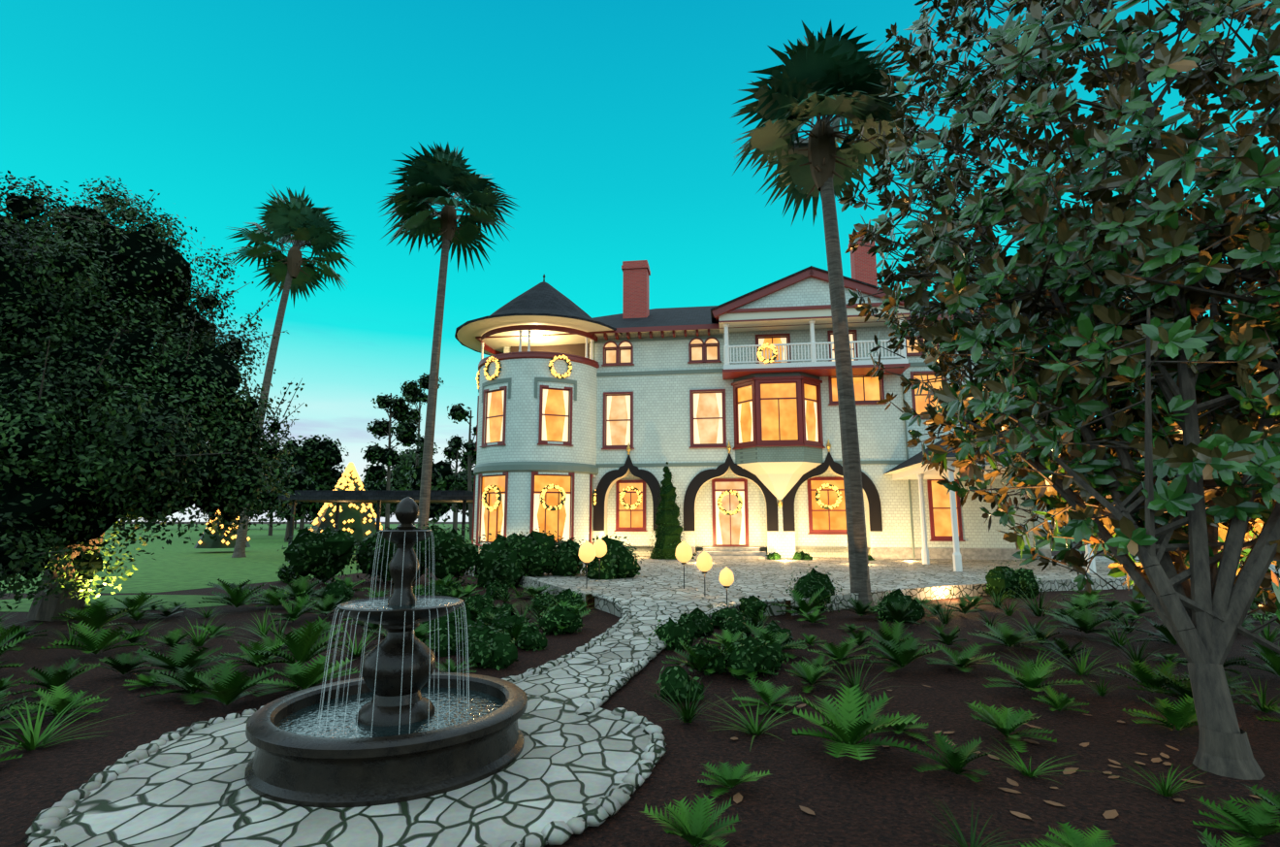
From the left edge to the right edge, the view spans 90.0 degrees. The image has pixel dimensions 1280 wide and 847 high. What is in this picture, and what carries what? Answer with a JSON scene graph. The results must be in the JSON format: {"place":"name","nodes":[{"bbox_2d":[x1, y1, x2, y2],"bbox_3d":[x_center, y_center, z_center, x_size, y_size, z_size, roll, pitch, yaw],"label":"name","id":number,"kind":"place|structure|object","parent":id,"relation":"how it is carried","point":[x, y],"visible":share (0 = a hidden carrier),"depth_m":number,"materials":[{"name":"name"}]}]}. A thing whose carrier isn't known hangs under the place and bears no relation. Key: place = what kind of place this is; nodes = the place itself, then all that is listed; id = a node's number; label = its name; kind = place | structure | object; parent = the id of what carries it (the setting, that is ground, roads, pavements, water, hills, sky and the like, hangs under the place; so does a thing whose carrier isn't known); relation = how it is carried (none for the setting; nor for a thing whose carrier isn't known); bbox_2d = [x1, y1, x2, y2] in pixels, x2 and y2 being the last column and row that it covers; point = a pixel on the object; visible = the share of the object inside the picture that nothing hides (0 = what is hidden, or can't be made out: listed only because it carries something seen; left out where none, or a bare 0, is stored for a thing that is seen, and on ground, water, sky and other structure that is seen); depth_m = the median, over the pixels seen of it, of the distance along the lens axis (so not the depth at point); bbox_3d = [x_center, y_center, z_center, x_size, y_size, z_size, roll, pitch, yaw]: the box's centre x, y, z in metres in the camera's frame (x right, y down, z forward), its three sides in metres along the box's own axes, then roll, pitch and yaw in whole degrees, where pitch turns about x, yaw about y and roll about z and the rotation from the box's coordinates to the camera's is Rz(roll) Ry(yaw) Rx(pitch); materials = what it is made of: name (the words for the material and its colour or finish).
{"place":"outdoors","nodes":[
{"label":"outdoors","id":0,"kind":"place"},
{"bbox_2d":[0,523,1108,592],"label":"lawn","id":1,"kind":"structure","parent":0,"point":[177,563],"depth_m":30.52,"materials":[{"name":"green plant"}]},
{"bbox_2d":[193,461,382,547],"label":"string lights","id":2,"kind":"object","parent":1,"relation":"on","point":[360,518],"visible":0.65,"depth_m":42.09,"materials":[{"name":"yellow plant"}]},
{"bbox_2d":[222,184,356,557],"bbox_3d":[-19.724,-3.087,35.388,6.726,20.580,5.984,0,-9,0],"label":"palm","id":3,"kind":"object","parent":1,"relation":"on","point":[293,272],"visible":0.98,"depth_m":35.95,"materials":[{"name":"green plant"}]},
{"bbox_2d":[277,489,473,546],"bbox_3d":[-13.751,5.642,36.045,10.200,3.500,6.200,0,-9,0],"label":"pergola","id":4,"kind":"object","parent":1,"relation":"on","point":[380,496],"depth_m":33.65,"materials":[{"name":"black wood"}]},
{"bbox_2d":[0,521,1279,846],"bbox_3d":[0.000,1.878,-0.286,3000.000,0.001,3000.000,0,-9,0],"label":"ground","id":5,"kind":"structure","parent":0,"point":[884,795],"depth_m":5.81,"materials":[{"name":"brown soil"}]},
{"bbox_2d":[0,622,33,650],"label":"ground fern","id":6,"kind":"object","parent":5,"relation":"on","point":[4,635],"visible":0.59,"depth_m":8.83,"materials":[{"name":"green plant"}]},
{"bbox_2d":[0,621,48,641],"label":"ground fern","id":7,"kind":"object","parent":5,"relation":"on","point":[21,633],"visible":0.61,"depth_m":10.08,"materials":[{"name":"green plant"}]},
{"bbox_2d":[0,687,59,729],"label":"ground fern","id":8,"kind":"object","parent":5,"relation":"on","point":[7,716],"visible":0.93,"depth_m":5.83,"materials":[{"name":"green plant"}]},
{"bbox_2d":[10,656,101,697],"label":"ground fern","id":9,"kind":"object","parent":5,"relation":"on","point":[57,678],"visible":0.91,"depth_m":7.06,"materials":[{"name":"green plant"}]},
{"bbox_2d":[11,683,110,720],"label":"ground fern","id":10,"kind":"object","parent":5,"relation":"on","point":[60,701],"visible":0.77,"depth_m":6.24,"materials":[{"name":"green plant"}]},
{"bbox_2d":[0,687,127,750],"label":"ground fern","id":11,"kind":"object","parent":5,"relation":"on","point":[32,740],"visible":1,"depth_m":5.50,"materials":[{"name":"green plant"}]},
{"bbox_2d":[36,619,150,653],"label":"ground fern","id":12,"kind":"object","parent":5,"relation":"on","point":[94,643],"visible":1,"depth_m":9.00,"materials":[{"name":"green plant"}]},
{"bbox_2d":[59,598,138,630],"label":"ground fern","id":13,"kind":"object","parent":5,"relation":"on","point":[98,619],"visible":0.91,"depth_m":10.79,"materials":[{"name":"green plant"}]},
{"bbox_2d":[79,647,156,673],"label":"ground fern","id":14,"kind":"object","parent":5,"relation":"on","point":[123,664],"visible":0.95,"depth_m":7.90,"materials":[{"name":"green plant"}]},
{"bbox_2d":[0,594,250,611],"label":"lawn patch","id":15,"kind":"object","parent":5,"relation":"on","point":[190,602],"visible":0.44,"depth_m":15.31,"materials":[{"name":"green plant"}]},
{"bbox_2d":[104,591,167,613],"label":"ground fern","id":16,"kind":"object","parent":5,"relation":"on","point":[142,601],"visible":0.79,"depth_m":12.85,"materials":[{"name":"green plant"}]},
{"bbox_2d":[121,672,174,689],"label":"ground fern","id":17,"kind":"object","parent":5,"relation":"on","point":[144,681],"visible":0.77,"depth_m":7.36,"materials":[{"name":"green plant"}]},
{"bbox_2d":[0,170,307,621],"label":"oak tree","id":18,"kind":"object","parent":5,"relation":"on","point":[121,378],"visible":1,"depth_m":12.34,"materials":[{"name":"green plant"}]},
{"bbox_2d":[143,627,203,647],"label":"ground fern","id":19,"kind":"object","parent":5,"relation":"on","point":[174,636],"visible":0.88,"depth_m":9.61,"materials":[{"name":"green plant"}]},
{"bbox_2d":[137,659,230,703],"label":"ground fern","id":20,"kind":"object","parent":5,"relation":"on","point":[186,677],"visible":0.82,"depth_m":6.88,"materials":[{"name":"green plant"}]},
{"bbox_2d":[132,641,245,673],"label":"ground fern","id":21,"kind":"object","parent":5,"relation":"on","point":[195,658],"visible":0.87,"depth_m":7.88,"materials":[{"name":"green plant"}]},
{"bbox_2d":[169,615,241,646],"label":"ground fern","id":22,"kind":"object","parent":5,"relation":"on","point":[196,643],"visible":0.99,"depth_m":9.75,"materials":[{"name":"green plant"}]},
{"bbox_2d":[187,659,276,704],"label":"ground fern","id":23,"kind":"object","parent":5,"relation":"on","point":[226,689],"visible":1,"depth_m":6.52,"materials":[{"name":"green plant"}]},
{"bbox_2d":[197,581,266,607],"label":"ground fern","id":24,"kind":"object","parent":5,"relation":"on","point":[238,598],"visible":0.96,"depth_m":13.67,"materials":[{"name":"green plant"}]},
{"bbox_2d":[220,639,287,668],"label":"ground fern","id":25,"kind":"object","parent":5,"relation":"on","point":[250,658],"visible":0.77,"depth_m":8.10,"materials":[{"name":"green plant"}]},
{"bbox_2d":[249,587,305,606],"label":"ground fern","id":26,"kind":"object","parent":5,"relation":"on","point":[274,598],"visible":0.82,"depth_m":14.10,"materials":[{"name":"green plant"}]},
{"bbox_2d":[268,593,319,621],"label":"ground fern","id":27,"kind":"object","parent":5,"relation":"on","point":[295,615],"visible":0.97,"depth_m":11.92,"materials":[{"name":"green plant"}]},
{"bbox_2d":[269,575,322,600],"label":"ground fern","id":28,"kind":"object","parent":5,"relation":"on","point":[299,587],"visible":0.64,"depth_m":14.84,"materials":[{"name":"green plant"}]},
{"bbox_2d":[249,615,351,665],"bbox_3d":[-4.379,2.783,8.213,1.172,0.635,0.940,7,-11,-37],"label":"ground fern","id":29,"kind":"object","parent":5,"relation":"on","point":[299,643],"visible":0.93,"depth_m":8.06,"materials":[{"name":"green plant"}]},
{"bbox_2d":[249,653,360,696],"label":"ground fern","id":30,"kind":"object","parent":5,"relation":"on","point":[312,675],"visible":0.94,"depth_m":7.10,"materials":[{"name":"green plant"}]},
{"bbox_2d":[303,593,345,614],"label":"ground fern","id":31,"kind":"object","parent":5,"relation":"on","point":[328,605],"visible":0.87,"depth_m":12.79,"materials":[{"name":"green plant"}]},
{"bbox_2d":[325,625,383,657],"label":"ground fern","id":32,"kind":"object","parent":5,"relation":"on","point":[356,652],"visible":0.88,"depth_m":9.10,"materials":[{"name":"green plant"}]},
{"bbox_2d":[24,592,786,846],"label":"stone path","id":33,"kind":"structure","parent":5,"relation":"on","point":[40,831],"depth_m":4.76,"materials":[{"name":"grey stone"}]},
{"bbox_2d":[378,141,519,529],"bbox_3d":[-8.980,-3.445,28.995,6.319,19.349,5.997,7,-11,-39],"label":"palm","id":34,"kind":"object","parent":5,"relation":"on","point":[440,176],"visible":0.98,"depth_m":28.92,"materials":[{"name":"green plant"}]},
{"bbox_2d":[435,658,476,672],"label":"ground fern","id":35,"kind":"object","parent":5,"relation":"on","point":[449,667],"visible":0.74,"depth_m":7.89,"materials":[{"name":"green plant"}]},
{"bbox_2d":[277,519,643,586],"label":"hedge shrubs","id":36,"kind":"object","parent":5,"relation":"on","point":[326,554],"visible":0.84,"depth_m":18.87,"materials":[{"name":"green plant"}]},
{"bbox_2d":[120,372,1171,542],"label":"trees","id":37,"kind":"object","parent":5,"relation":"on","point":[315,460],"visible":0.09,"depth_m":74.06,"materials":[{"name":"green plant"}]},
{"bbox_2d":[275,550,1043,703],"bbox_3d":[-0.656,4.285,17.708,21.543,1.299,22.324,0,-9,0],"label":"bed shrub","id":38,"kind":"object","parent":5,"relation":"on","point":[468,635],"visible":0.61,"depth_m":10.41,"materials":[{"name":"green plant"}]},
{"bbox_2d":[644,461,687,559],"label":"cypress shrub","id":39,"kind":"object","parent":5,"relation":"on","point":[668,530],"visible":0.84,"depth_m":27.70,"materials":[{"name":"green plant"}]},
{"bbox_2d":[642,793,740,846],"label":"ground fern","id":40,"kind":"object","parent":5,"relation":"on","point":[695,824],"visible":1,"depth_m":3.78,"materials":[{"name":"green plant"}]},
{"bbox_2d":[643,672,744,722],"bbox_3d":[0.416,2.645,6.202,0.796,0.413,1.060,5,-10,-32],"label":"ground fern","id":41,"kind":"object","parent":5,"relation":"on","point":[687,714],"visible":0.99,"depth_m":6.08,"materials":[{"name":"green plant"}]},
{"bbox_2d":[661,639,728,672],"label":"ground fern","id":42,"kind":"object","parent":5,"relation":"on","point":[700,661],"visible":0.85,"depth_m":7.93,"materials":[{"name":"green plant"}]},
{"bbox_2d":[706,628,756,645],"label":"ground fern","id":43,"kind":"object","parent":5,"relation":"on","point":[729,637],"visible":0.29,"depth_m":9.68,"materials":[{"name":"green plant"}]},
{"bbox_2d":[697,760,769,796],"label":"ground fern","id":44,"kind":"object","parent":5,"relation":"on","point":[730,778],"visible":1,"depth_m":4.61,"materials":[{"name":"green plant"}]},
{"bbox_2d":[701,637,778,677],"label":"ground fern","id":45,"kind":"object","parent":5,"relation":"on","point":[729,646],"visible":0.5,"depth_m":7.84,"materials":[{"name":"green plant"}]},
{"bbox_2d":[700,688,799,751],"bbox_3d":[0.902,2.621,5.689,1.012,0.313,1.225,-3,-9,20],"label":"ground fern","id":46,"kind":"object","parent":5,"relation":"on","point":[754,728],"visible":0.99,"depth_m":5.83,"materials":[{"name":"green plant"}]},
{"bbox_2d":[732,675,801,714],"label":"ground fern","id":47,"kind":"object","parent":5,"relation":"on","point":[766,693],"visible":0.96,"depth_m":6.61,"materials":[{"name":"green plant"}]},
{"bbox_2d":[454,231,1096,573],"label":"mansion","id":48,"kind":"structure","parent":5,"relation":"on","point":[588,427],"depth_m":29.09,"materials":[{"name":"white paint"}]},
{"bbox_2d":[743,620,808,658],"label":"ground fern","id":49,"kind":"object","parent":5,"relation":"on","point":[768,636],"visible":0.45,"depth_m":9.12,"materials":[{"name":"green plant"}]},
{"bbox_2d":[464,565,1134,614],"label":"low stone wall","id":50,"kind":"structure","parent":5,"relation":"on","point":[941,591],"depth_m":16.18,"materials":[{"name":"grey stone"}]},
{"bbox_2d":[771,586,831,614],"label":"ground fern","id":51,"kind":"object","parent":5,"relation":"on","point":[805,606],"visible":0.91,"depth_m":12.70,"materials":[{"name":"green plant"}]},
{"bbox_2d":[784,659,842,692],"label":"ground fern","id":52,"kind":"object","parent":5,"relation":"on","point":[809,674],"visible":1,"depth_m":7.42,"materials":[{"name":"green plant"}]},
{"bbox_2d":[729,19,939,607],"bbox_3d":[4.883,-2.881,15.782,5.361,14.257,5.270,0,-9,0],"label":"palm","id":53,"kind":"object","parent":5,"relation":"on","point":[828,77],"visible":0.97,"depth_m":15.46,"materials":[{"name":"green"}]},
{"bbox_2d":[805,636,870,664],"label":"ground fern","id":54,"kind":"object","parent":5,"relation":"on","point":[837,654],"visible":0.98,"depth_m":8.49,"materials":[{"name":"green plant"}]},
{"bbox_2d":[790,682,920,760],"bbox_3d":[1.703,2.448,5.278,0.973,0.436,1.199,4,-10,-26],"label":"ground fern","id":55,"kind":"object","parent":5,"relation":"on","point":[848,729],"visible":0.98,"depth_m":5.33,"materials":[{"name":"green plant"}]},
{"bbox_2d":[838,597,878,615],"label":"ground fern","id":56,"kind":"object","parent":5,"relation":"on","point":[858,605],"visible":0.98,"depth_m":12.63,"materials":[{"name":"green plant"}]},
{"bbox_2d":[831,652,916,696],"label":"ground fern","id":57,"kind":"object","parent":5,"relation":"on","point":[857,680],"visible":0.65,"depth_m":7.03,"materials":[{"name":"green plant"}]},
{"bbox_2d":[864,618,926,647],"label":"ground fern","id":58,"kind":"object","parent":5,"relation":"on","point":[887,635],"visible":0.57,"depth_m":9.21,"materials":[{"name":"green plant"}]},
{"bbox_2d":[872,599,920,624],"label":"ground fern","id":59,"kind":"object","parent":5,"relation":"on","point":[897,612],"visible":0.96,"depth_m":11.66,"materials":[{"name":"green plant"}]},
{"bbox_2d":[872,712,930,740],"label":"ground fern","id":60,"kind":"object","parent":5,"relation":"on","point":[898,728],"visible":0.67,"depth_m":5.75,"materials":[{"name":"green plant"}]},
{"bbox_2d":[863,635,943,671],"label":"ground fern","id":61,"kind":"object","parent":5,"relation":"on","point":[906,653],"visible":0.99,"depth_m":8.27,"materials":[{"name":"green plant"}]},
{"bbox_2d":[924,625,969,647],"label":"ground fern","id":62,"kind":"object","parent":5,"relation":"on","point":[947,639],"visible":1,"depth_m":9.67,"materials":[{"name":"green plant"}]},
{"bbox_2d":[907,731,990,781],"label":"ground fern","id":63,"kind":"object","parent":5,"relation":"on","point":[957,760],"visible":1,"depth_m":4.80,"materials":[{"name":"green plant"}]},
{"bbox_2d":[924,641,999,671],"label":"ground fern","id":64,"kind":"object","parent":5,"relation":"on","point":[962,661],"visible":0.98,"depth_m":8.28,"materials":[{"name":"green plant"}]},
{"bbox_2d":[925,794,1035,846],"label":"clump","id":65,"kind":"object","parent":5,"relation":"on","point":[964,842],"visible":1,"depth_m":3.74,"materials":[{"name":"green plant"}]},
{"bbox_2d":[730,658,1262,818],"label":"fallen leaves","id":66,"kind":"object","parent":5,"relation":"on","point":[1107,814],"visible":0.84,"depth_m":4.77,"materials":[{"name":"brown plant"}]},
{"bbox_2d":[963,700,1056,752],"bbox_3d":[3.166,2.629,5.661,0.661,0.250,0.846,3,-9,-17],"label":"ground fern","id":67,"kind":"object","parent":5,"relation":"on","point":[1007,723],"visible":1,"depth_m":5.67,"materials":[{"name":"green plant"}]},
{"bbox_2d":[966,621,1055,650],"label":"ground fern","id":68,"kind":"object","parent":5,"relation":"on","point":[1006,636],"visible":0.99,"depth_m":9.66,"materials":[{"name":"green plant"}]},
{"bbox_2d":[982,657,1084,691],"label":"ground fern","id":69,"kind":"object","parent":5,"relation":"on","point":[1034,678],"visible":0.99,"depth_m":7.15,"materials":[{"name":"green plant"}]},
{"bbox_2d":[984,736,1084,784],"bbox_3d":[2.959,2.546,4.810,0.748,0.202,0.625,-6,-10,32],"label":"fern","id":70,"kind":"object","parent":5,"relation":"on","point":[1026,771],"visible":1,"depth_m":4.82,"materials":[{"name":"green plant"}]},
{"bbox_2d":[1011,623,1061,645],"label":"ground fern","id":71,"kind":"object","parent":5,"relation":"on","point":[1045,634],"visible":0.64,"depth_m":9.83,"materials":[{"name":"green plant"}]},
{"bbox_2d":[1006,578,1075,616],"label":"ground fern","id":72,"kind":"object","parent":5,"relation":"on","point":[1037,611],"visible":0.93,"depth_m":12.84,"materials":[{"name":"green plant"}]},
{"bbox_2d":[836,0,1279,779],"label":"magnolia tree","id":73,"kind":"object","parent":5,"relation":"on","point":[1101,303],"visible":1,"depth_m":6.61,"materials":[{"name":"green plant"}]},
{"bbox_2d":[1030,684,1088,712],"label":"ground fern","id":74,"kind":"object","parent":5,"relation":"on","point":[1061,702],"visible":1,"depth_m":6.40,"materials":[{"name":"green plant"}]},
{"bbox_2d":[1019,821,1119,846],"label":"ground fern","id":75,"kind":"object","parent":5,"relation":"on","point":[1076,839],"visible":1,"depth_m":3.71,"materials":[{"name":"green plant"}]},
{"bbox_2d":[1043,637,1099,658],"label":"ground fern","id":76,"kind":"object","parent":5,"relation":"on","point":[1068,652],"visible":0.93,"depth_m":8.75,"materials":[{"name":"green plant"}]},
{"bbox_2d":[1025,645,1130,676],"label":"ground fern","id":77,"kind":"object","parent":5,"relation":"on","point":[1081,670],"visible":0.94,"depth_m":8.02,"materials":[{"name":"green plant"}]},
{"bbox_2d":[1050,595,1116,614],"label":"ground fern","id":78,"kind":"object","parent":5,"relation":"on","point":[1081,601],"visible":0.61,"depth_m":13.20,"materials":[{"name":"green plant"}]},
{"bbox_2d":[1042,607,1134,636],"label":"ground fern","id":79,"kind":"object","parent":5,"relation":"on","point":[1083,621],"visible":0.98,"depth_m":10.74,"materials":[{"name":"green plant"}]},
{"bbox_2d":[1113,599,1155,614],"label":"ground fern","id":80,"kind":"object","parent":5,"relation":"on","point":[1138,608],"visible":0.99,"depth_m":12.88,"materials":[{"name":"green plant"}]},
{"bbox_2d":[1102,627,1173,662],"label":"ground fern","id":81,"kind":"object","parent":5,"relation":"on","point":[1137,656],"visible":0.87,"depth_m":8.58,"materials":[{"name":"green plant"}]},
{"bbox_2d":[1100,658,1189,692],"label":"ground fern","id":82,"kind":"object","parent":5,"relation":"on","point":[1141,673],"visible":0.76,"depth_m":7.06,"materials":[{"name":"green plant"}]},
{"bbox_2d":[1094,759,1207,796],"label":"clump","id":83,"kind":"object","parent":5,"relation":"on","point":[1165,788],"visible":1,"depth_m":4.50,"materials":[{"name":"green plant"}]},
{"bbox_2d":[1133,615,1177,644],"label":"ground fern","id":84,"kind":"object","parent":5,"relation":"on","point":[1166,632],"visible":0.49,"depth_m":9.73,"materials":[{"name":"green plant"}]},
{"bbox_2d":[1118,693,1197,730],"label":"ground fern","id":85,"kind":"object","parent":5,"relation":"on","point":[1178,716],"visible":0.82,"depth_m":5.76,"materials":[{"name":"green plant"}]},
{"bbox_2d":[1126,667,1256,705],"bbox_3d":[5.728,2.749,6.653,1.103,0.303,0.770,-1,-9,7],"label":"ground fern","id":86,"kind":"object","parent":5,"relation":"on","point":[1180,688],"visible":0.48,"depth_m":6.74,"materials":[{"name":"green plant"}]},
{"bbox_2d":[1197,827,1251,846],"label":"ground fern","id":87,"kind":"object","parent":5,"relation":"on","point":[1210,841],"visible":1,"depth_m":3.48,"materials":[{"name":"green plant"}]},
{"bbox_2d":[1192,795,1279,846],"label":"ground fern","id":88,"kind":"object","parent":5,"relation":"on","point":[1254,821],"visible":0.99,"depth_m":3.88,"materials":[{"name":"green plant"}]},
{"bbox_2d":[1228,671,1279,712],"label":"ground fern","id":89,"kind":"object","parent":5,"relation":"on","point":[1261,707],"visible":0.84,"depth_m":6.42,"materials":[{"name":"green plant"}]},
{"bbox_2d":[1229,783,1279,818],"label":"ground fern","id":90,"kind":"object","parent":5,"relation":"on","point":[1265,796],"visible":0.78,"depth_m":4.07,"materials":[{"name":"green plant"}]},
{"bbox_2d":[1241,650,1279,675],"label":"ground fern","id":91,"kind":"object","parent":5,"relation":"on","point":[1272,661],"visible":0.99,"depth_m":7.80,"materials":[{"name":"green plant"}]},
{"bbox_2d":[0,0,1279,521],"label":"sky","id":92,"kind":"structure","parent":0,"point":[610,129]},
{"bbox_2d":[52,555,1279,846],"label":"paving","id":93,"kind":"structure","parent":0,"point":[192,788],"depth_m":4.83,"materials":[{"name":"grey stone"}]},
{"bbox_2d":[244,496,527,807],"bbox_3d":[-2.000,1.671,5.359,2.118,2.109,2.118,0,-9,0],"label":"fountain","id":94,"kind":"object","parent":93,"relation":"on","point":[400,720],"visible":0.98,"depth_m":4.94,"materials":[{"name":"grey stone"}]},
{"bbox_2d":[578,540,595,583],"bbox_3d":[-1.290,3.423,15.562,0.418,1.159,0.408,0,-9,0],"label":"path lantern","id":95,"kind":"object","parent":93,"relation":"on","point":[587,552],"visible":1,"depth_m":15.47,"materials":[{"name":"yellow glass"}]},
{"bbox_2d":[674,540,692,588],"bbox_3d":[1.070,3.423,15.562,0.418,1.159,0.408,0,-9,0],"label":"path lantern","id":96,"kind":"object","parent":93,"relation":"on","point":[684,553],"visible":1,"depth_m":15.47,"materials":[{"name":"yellow glass"}]},
{"bbox_2d":[696,549,712,596],"bbox_3d":[1.410,3.268,13.967,0.356,0.985,0.347,0,-9,0],"label":"path lantern","id":97,"kind":"object","parent":93,"relation":"on","point":[704,562],"visible":1,"depth_m":13.89,"materials":[{"name":"yellow glass"}]},
{"bbox_2d":[719,566,734,602],"bbox_3d":[1.700,3.222,12.558,0.293,0.811,0.286,0,-9,0],"label":"path lantern","id":98,"kind":"object","parent":93,"relation":"on","point":[726,578],"visible":0.98,"depth_m":12.50,"materials":[{"name":"yellow glass"}]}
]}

